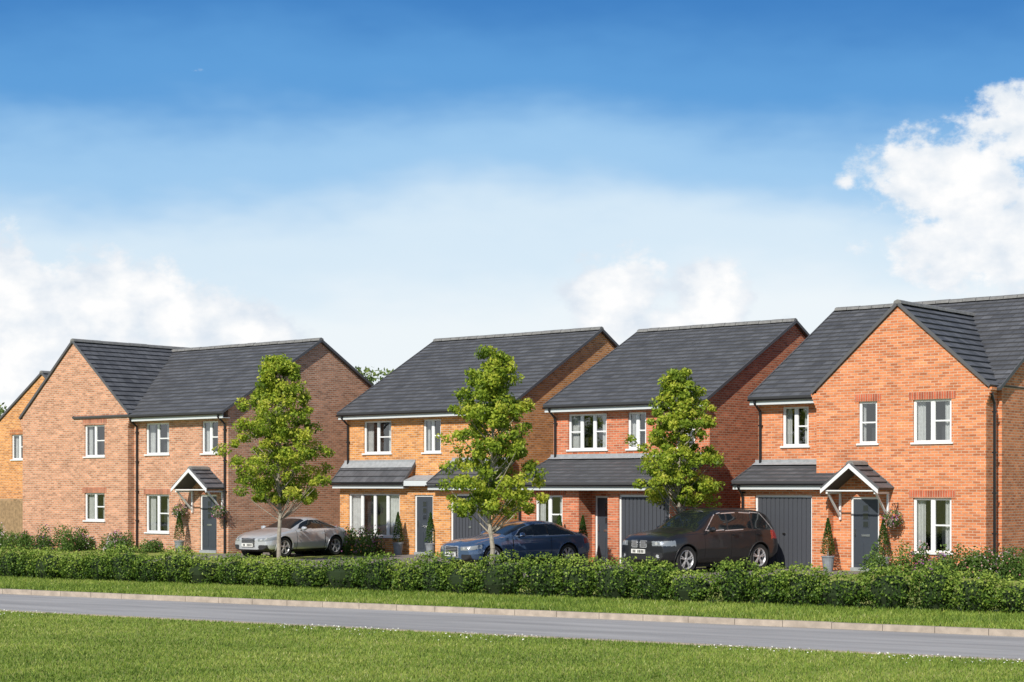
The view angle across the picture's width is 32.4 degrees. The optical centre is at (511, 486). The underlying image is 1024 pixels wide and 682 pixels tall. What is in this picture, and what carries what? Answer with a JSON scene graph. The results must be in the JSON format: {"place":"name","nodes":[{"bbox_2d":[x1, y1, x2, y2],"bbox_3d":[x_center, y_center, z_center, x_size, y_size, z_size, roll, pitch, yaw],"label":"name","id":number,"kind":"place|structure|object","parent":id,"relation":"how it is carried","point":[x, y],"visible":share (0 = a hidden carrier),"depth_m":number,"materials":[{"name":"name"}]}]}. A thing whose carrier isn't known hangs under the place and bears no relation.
{"place":"outdoors","nodes":[
{"label":"outdoors","id":0,"kind":"place"},
{"bbox_2d":[94,552,340,562],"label":"driveway","id":1,"kind":"structure","parent":0,"point":[264,553],"depth_m":61.13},
{"bbox_2d":[235,517,347,557],"bbox_3d":[-7.610,1.752,60.987,2.210,1.397,4.243,0,0,38],"label":"parked car","id":2,"kind":"object","parent":1,"relation":"on","point":[301,535],"visible":0.97,"depth_m":60.27,"materials":[{"name":"silver metal"}]},
{"bbox_2d":[218,554,449,569],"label":"driveway","id":3,"kind":"structure","parent":0,"point":[402,557],"depth_m":57.79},
{"bbox_2d":[392,512,403,554],"bbox_3d":[-3.995,1.636,61.766,0.465,1.518,0.432,0,0,0],"label":"potted topiary","id":4,"kind":"object","parent":3,"relation":"on","point":[397,546],"visible":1,"depth_m":61.67,"materials":[{"name":"green plant"}]},
{"bbox_2d":[424,512,434,555],"bbox_3d":[-2.814,1.638,60.766,0.433,1.514,0.446,0,0,-24],"label":"potted topiary","id":5,"kind":"object","parent":3,"relation":"on","point":[430,546],"visible":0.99,"depth_m":60.68,"materials":[{"name":"green plant"}]},
{"bbox_2d":[0,594,1023,658],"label":"road","id":6,"kind":"structure","parent":0,"point":[1011,647],"depth_m":31.41,"materials":[{"name":"grey asphalt"}]},
{"bbox_2d":[0,589,1023,636],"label":"kerb","id":7,"kind":"structure","parent":6,"relation":"on","point":[799,623],"depth_m":33.69,"materials":[{"name":"grey concrete"}]},
{"bbox_2d":[3,610,1023,660],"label":"kerb","id":8,"kind":"structure","parent":6,"relation":"on","point":[862,652],"depth_m":27.93,"materials":[{"name":"grey concrete"}]},
{"bbox_2d":[0,543,1023,681],"bbox_3d":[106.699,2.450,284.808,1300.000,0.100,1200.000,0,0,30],"label":"ground","id":9,"kind":"structure","parent":0,"point":[410,644],"depth_m":25.33,"materials":[{"name":"green plant"}]},
{"bbox_2d":[0,499,22,537],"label":"timber fence","id":10,"kind":"object","parent":9,"relation":"on","point":[11,514],"visible":0.13,"depth_m":76.96,"materials":[{"name":"beige wood"}]},
{"bbox_2d":[0,375,44,498],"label":"walls","id":11,"kind":"structure","parent":9,"relation":"on","point":[11,479],"depth_m":78.53,"materials":[{"name":"brick"}]},
{"bbox_2d":[13,434,22,458],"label":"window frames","id":12,"kind":"structure","parent":11,"relation":"attached to","point":[20,446],"depth_m":78.23,"materials":[{"name":"white plastic"}]},
{"bbox_2d":[15,436,22,457],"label":"window","id":13,"kind":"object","parent":11,"relation":"attached to","point":[16,446],"visible":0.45,"depth_m":78.65,"materials":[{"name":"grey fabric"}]},
{"bbox_2d":[0,371,49,420],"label":"roof","id":14,"kind":"structure","parent":11,"relation":"on","point":[44,374],"depth_m":77.75,"materials":[{"name":"grey tile"}]},
{"bbox_2d":[0,522,97,551],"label":"flower bed","id":15,"kind":"object","parent":9,"relation":"on","point":[74,543],"visible":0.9,"depth_m":66.14,"materials":[{"name":"green plant"}]},
{"bbox_2d":[97,529,164,552],"bbox_3d":[-14.085,2.009,64.511,3.111,0.877,1.856,0,0,28],"label":"flower bed","id":16,"kind":"object","parent":9,"relation":"on","point":[156,546],"visible":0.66,"depth_m":64.00,"materials":[{"name":"green plant"}]},
{"bbox_2d":[173,511,184,552],"bbox_3d":[-12.057,1.638,63.911,0.421,1.514,0.440,0,0,29],"label":"potted topiary","id":17,"kind":"object","parent":9,"relation":"on","point":[179,541],"visible":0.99,"depth_m":63.85,"materials":[{"name":"green plant"}]},
{"bbox_2d":[20,343,370,553],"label":"walls","id":18,"kind":"structure","parent":9,"relation":"on","point":[62,476],"depth_m":66.75,"materials":[{"name":"brick"}]},
{"bbox_2d":[86,421,217,531],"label":"window frames","id":19,"kind":"structure","parent":18,"relation":"attached to","point":[159,452],"depth_m":65.89,"materials":[{"name":"white plastic"}]},
{"bbox_2d":[88,422,217,530],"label":"windows","id":20,"kind":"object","parent":18,"relation":"attached to","point":[153,500],"visible":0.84,"depth_m":66.41,"materials":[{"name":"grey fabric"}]},
{"bbox_2d":[83,415,227,533],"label":"trim","id":21,"kind":"structure","parent":18,"relation":"attached to","point":[181,418],"depth_m":63.88,"materials":[{"name":"grey"}]},
{"bbox_2d":[128,413,226,553],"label":"downpipes and gutters","id":22,"kind":"object","parent":18,"relation":"attached to","point":[224,482],"visible":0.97,"depth_m":63.20,"materials":[{"name":"black plastic"}]},
{"bbox_2d":[171,499,187,517],"bbox_3d":[-12.096,0.815,64.180,0.620,0.730,0.630,0,0,40],"label":"hanging basket","id":23,"kind":"object","parent":18,"relation":"attached to","point":[174,512],"visible":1,"depth_m":64.10,"materials":[{"name":"green plant"}]},
{"bbox_2d":[18,337,372,488],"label":"roof","id":24,"kind":"structure","parent":18,"relation":"on","point":[138,380],"depth_m":67.48,"materials":[{"name":"grey tile"}]},
{"bbox_2d":[199,495,216,552],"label":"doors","id":25,"kind":"structure","parent":18,"relation":"attached to","point":[208,533],"depth_m":63.75,"materials":[{"name":"grey"}]},
{"bbox_2d":[210,499,226,518],"bbox_3d":[-10.428,0.813,62.751,0.623,0.726,0.616,0,0,40],"label":"hanging basket","id":26,"kind":"object","parent":18,"relation":"attached to","point":[220,513],"visible":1,"depth_m":62.66,"materials":[{"name":"green plant"}]},
{"bbox_2d":[0,366,393,415],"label":"distant trees","id":27,"kind":"object","parent":9,"relation":"on","point":[366,370],"visible":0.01,"depth_m":113.10,"materials":[{"name":"green plant"}]},
{"bbox_2d":[211,353,335,559],"bbox_3d":[-7.416,-0.898,55.977,3.324,6.697,3.708,0,0,43],"label":"street tree","id":28,"kind":"object","parent":9,"relation":"on","point":[279,395],"visible":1,"depth_m":55.58,"materials":[{"name":"green plant"}]},
{"bbox_2d":[292,525,385,555],"bbox_3d":[-6.272,1.896,62.621,4.590,1.104,2.180,0,0,43],"label":"flower bed","id":29,"kind":"object","parent":9,"relation":"on","point":[361,544],"visible":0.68,"depth_m":61.62,"materials":[{"name":"green plant"}]},
{"bbox_2d":[340,333,614,554],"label":"walls","id":30,"kind":"structure","parent":9,"relation":"on","point":[407,438],"depth_m":62.00,"materials":[{"name":"brick"}]},
{"bbox_2d":[350,419,440,536],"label":"window frames","id":31,"kind":"structure","parent":30,"relation":"attached to","point":[379,436],"depth_m":63.27,"materials":[{"name":"white plastic"}]},
{"bbox_2d":[352,421,439,534],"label":"windows","id":32,"kind":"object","parent":30,"relation":"attached to","point":[381,499],"visible":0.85,"depth_m":63.75,"materials":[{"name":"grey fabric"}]},
{"bbox_2d":[331,411,472,486],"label":"downpipes and gutters","id":33,"kind":"object","parent":30,"relation":"attached to","point":[347,424],"visible":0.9,"depth_m":63.02,"materials":[{"name":"black plastic"}]},
{"bbox_2d":[332,412,504,537],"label":"trim","id":34,"kind":"structure","parent":30,"relation":"attached to","point":[376,463],"depth_m":62.76,"materials":[{"name":"grey"}]},
{"bbox_2d":[414,494,487,554],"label":"doors","id":35,"kind":"structure","parent":30,"relation":"attached to","point":[464,527],"depth_m":61.51,"materials":[{"name":"grey"}]},
{"bbox_2d":[331,326,618,484],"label":"roof","id":36,"kind":"structure","parent":30,"relation":"on","point":[431,376],"depth_m":63.79,"materials":[{"name":"grey tile"}]},
{"bbox_2d":[435,344,549,563],"bbox_3d":[-0.525,-0.716,48.015,3.131,6.343,2.808,0,0,0],"label":"street tree","id":37,"kind":"object","parent":9,"relation":"on","point":[499,406],"visible":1,"depth_m":47.73,"materials":[{"name":"green plant"}]},
{"bbox_2d":[0,542,1023,612],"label":"hedge","id":38,"kind":"object","parent":9,"relation":"on","point":[888,590],"visible":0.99,"depth_m":38.05,"materials":[{"name":"green plant"}]},
{"bbox_2d":[0,575,1023,629],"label":"verge grass","id":39,"kind":"structure","parent":9,"relation":"on","point":[680,608],"depth_m":35.82,"materials":[{"name":"green plant"}]},
{"bbox_2d":[4,609,1021,662],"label":"daisies","id":40,"kind":"object","parent":9,"relation":"on","point":[698,646],"visible":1,"depth_m":25.89,"materials":[{"name":"white plant"}]},
{"bbox_2d":[521,325,805,564],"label":"walls","id":41,"kind":"structure","parent":9,"relation":"on","point":[733,437],"depth_m":55.63,"materials":[{"name":"brick"}]},
{"bbox_2d":[508,403,698,520],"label":"downpipes and gutters","id":42,"kind":"object","parent":41,"relation":"attached to","point":[554,423],"visible":0.49,"depth_m":56.11,"materials":[{"name":"black plastic"}]},
{"bbox_2d":[516,405,706,489],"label":"trim","id":43,"kind":"structure","parent":41,"relation":"attached to","point":[602,456],"depth_m":56.34,"materials":[{"name":"grey"}]},
{"bbox_2d":[537,412,694,522],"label":"window frames","id":44,"kind":"structure","parent":41,"relation":"attached to","point":[582,447],"depth_m":56.87,"materials":[{"name":"white plastic"}]},
{"bbox_2d":[539,414,693,523],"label":"windows","id":45,"kind":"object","parent":41,"relation":"attached to","point":[557,501],"visible":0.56,"depth_m":57.12,"materials":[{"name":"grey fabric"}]},
{"bbox_2d":[595,495,668,563],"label":"doors","id":46,"kind":"structure","parent":41,"relation":"attached to","point":[638,513],"depth_m":54.09,"materials":[{"name":"grey"}]},
{"bbox_2d":[525,318,809,484],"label":"roof","id":47,"kind":"structure","parent":41,"relation":"on","point":[715,358],"depth_m":57.65,"materials":[{"name":"grey tile"}]},
{"bbox_2d":[624,367,724,516],"bbox_3d":[4.818,-0.524,51.418,2.938,5.952,2.658,0,0,-38],"label":"street tree","id":48,"kind":"object","parent":9,"relation":"on","point":[684,407],"visible":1,"depth_m":51.14,"materials":[{"name":"green plant"}]},
{"bbox_2d":[740,306,1023,571],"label":"walls","id":49,"kind":"structure","parent":9,"relation":"on","point":[897,363],"depth_m":49.07,"materials":[{"name":"brick"}]},
{"bbox_2d":[756,495,878,570],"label":"doors","id":50,"kind":"structure","parent":49,"relation":"attached to","point":[789,517],"depth_m":50.98,"materials":[{"name":"grey"}]},
{"bbox_2d":[733,399,952,554],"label":"trim","id":51,"kind":"structure","parent":49,"relation":"attached to","point":[811,461],"depth_m":50.70,"materials":[{"name":"grey"}]},
{"bbox_2d":[730,392,997,561],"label":"downpipes and gutters","id":52,"kind":"object","parent":49,"relation":"attached to","point":[994,452],"visible":0.9,"depth_m":50.14,"materials":[{"name":"black plastic"}]},
{"bbox_2d":[783,399,950,552],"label":"window frames","id":53,"kind":"structure","parent":49,"relation":"attached to","point":[933,500],"depth_m":48.96,"materials":[{"name":"white plastic"}]},
{"bbox_2d":[787,401,949,550],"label":"windows","id":54,"kind":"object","parent":49,"relation":"attached to","point":[924,506],"visible":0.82,"depth_m":49.45,"materials":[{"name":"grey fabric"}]},
{"bbox_2d":[731,294,1023,489],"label":"roof","id":55,"kind":"structure","parent":49,"relation":"attached to","point":[981,339],"depth_m":51.71,"materials":[{"name":"grey tile"}]},
{"bbox_2d":[881,503,903,528],"bbox_3d":[10.579,0.819,49.003,0.600,0.738,0.630,0,0,40],"label":"hanging basket","id":56,"kind":"object","parent":49,"relation":"attached to","point":[892,522],"visible":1,"depth_m":48.91,"materials":[{"name":"green plant"}]},
{"bbox_2d":[877,518,890,568],"bbox_3d":[10.332,1.635,49.096,0.434,1.519,0.425,0,0,0],"label":"potted topiary","id":57,"kind":"object","parent":9,"relation":"on","point":[881,536],"visible":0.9,"depth_m":49.03,"materials":[{"name":"green plant"}]},
{"bbox_2d":[858,539,1023,580],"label":"flower bed","id":58,"kind":"object","parent":9,"relation":"on","point":[996,566],"visible":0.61,"depth_m":46.59,"materials":[{"name":"green plant"}]},
{"bbox_2d":[967,550,1023,579],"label":"flower bed","id":59,"kind":"object","parent":9,"relation":"on","point":[985,565],"visible":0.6,"depth_m":45.54,"materials":[{"name":"green plant"}]},
{"bbox_2d":[0,0,1023,414],"label":"sky","id":60,"kind":"structure","parent":0,"point":[379,181],"materials":[{"name":"blue"}]},
{"bbox_2d":[392,562,706,576],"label":"driveway","id":61,"kind":"structure","parent":0,"point":[698,568],"depth_m":52.09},
{"bbox_2d":[440,520,589,567],"bbox_3d":[0.087,1.732,52.690,4.683,1.436,2.210,0,0,-36],"label":"parked car","id":62,"kind":"object","parent":61,"relation":"on","point":[521,538],"visible":0.86,"depth_m":52.05,"materials":[{"name":"blue paint"}]},
{"bbox_2d":[557,514,561,525],"bbox_3d":[1.495,1.633,55.230,0.440,1.523,0.456,0,0,0],"label":"potted topiary","id":63,"kind":"object","parent":61,"relation":"on","point":[559,522],"visible":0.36,"depth_m":55.19,"materials":[{"name":"green plant"}]},
{"bbox_2d":[578,515,587,563],"bbox_3d":[2.192,1.636,54.508,0.459,1.518,0.440,0,0,0],"label":"potted topiary","id":64,"kind":"object","parent":61,"relation":"on","point":[582,528],"visible":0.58,"depth_m":54.45,"materials":[{"name":"green plant"}]},
{"bbox_2d":[633,567,862,583],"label":"driveway","id":65,"kind":"structure","parent":0,"point":[835,572],"depth_m":49.06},
{"bbox_2d":[622,507,777,573],"bbox_3d":[5.317,1.520,49.789,4.913,1.860,2.290,0,0,-40],"label":"parked suv","id":66,"kind":"object","parent":65,"relation":"on","point":[691,539],"visible":0.94,"depth_m":49.03,"materials":[{"name":"black paint"}]},
{"bbox_2d":[820,518,834,570],"bbox_3d":[8.930,1.637,49.823,0.460,1.516,0.427,0,0,0],"label":"potted topiary","id":67,"kind":"object","parent":65,"relation":"on","point":[827,560],"visible":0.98,"depth_m":49.75,"materials":[{"name":"green plant"}]}
]}

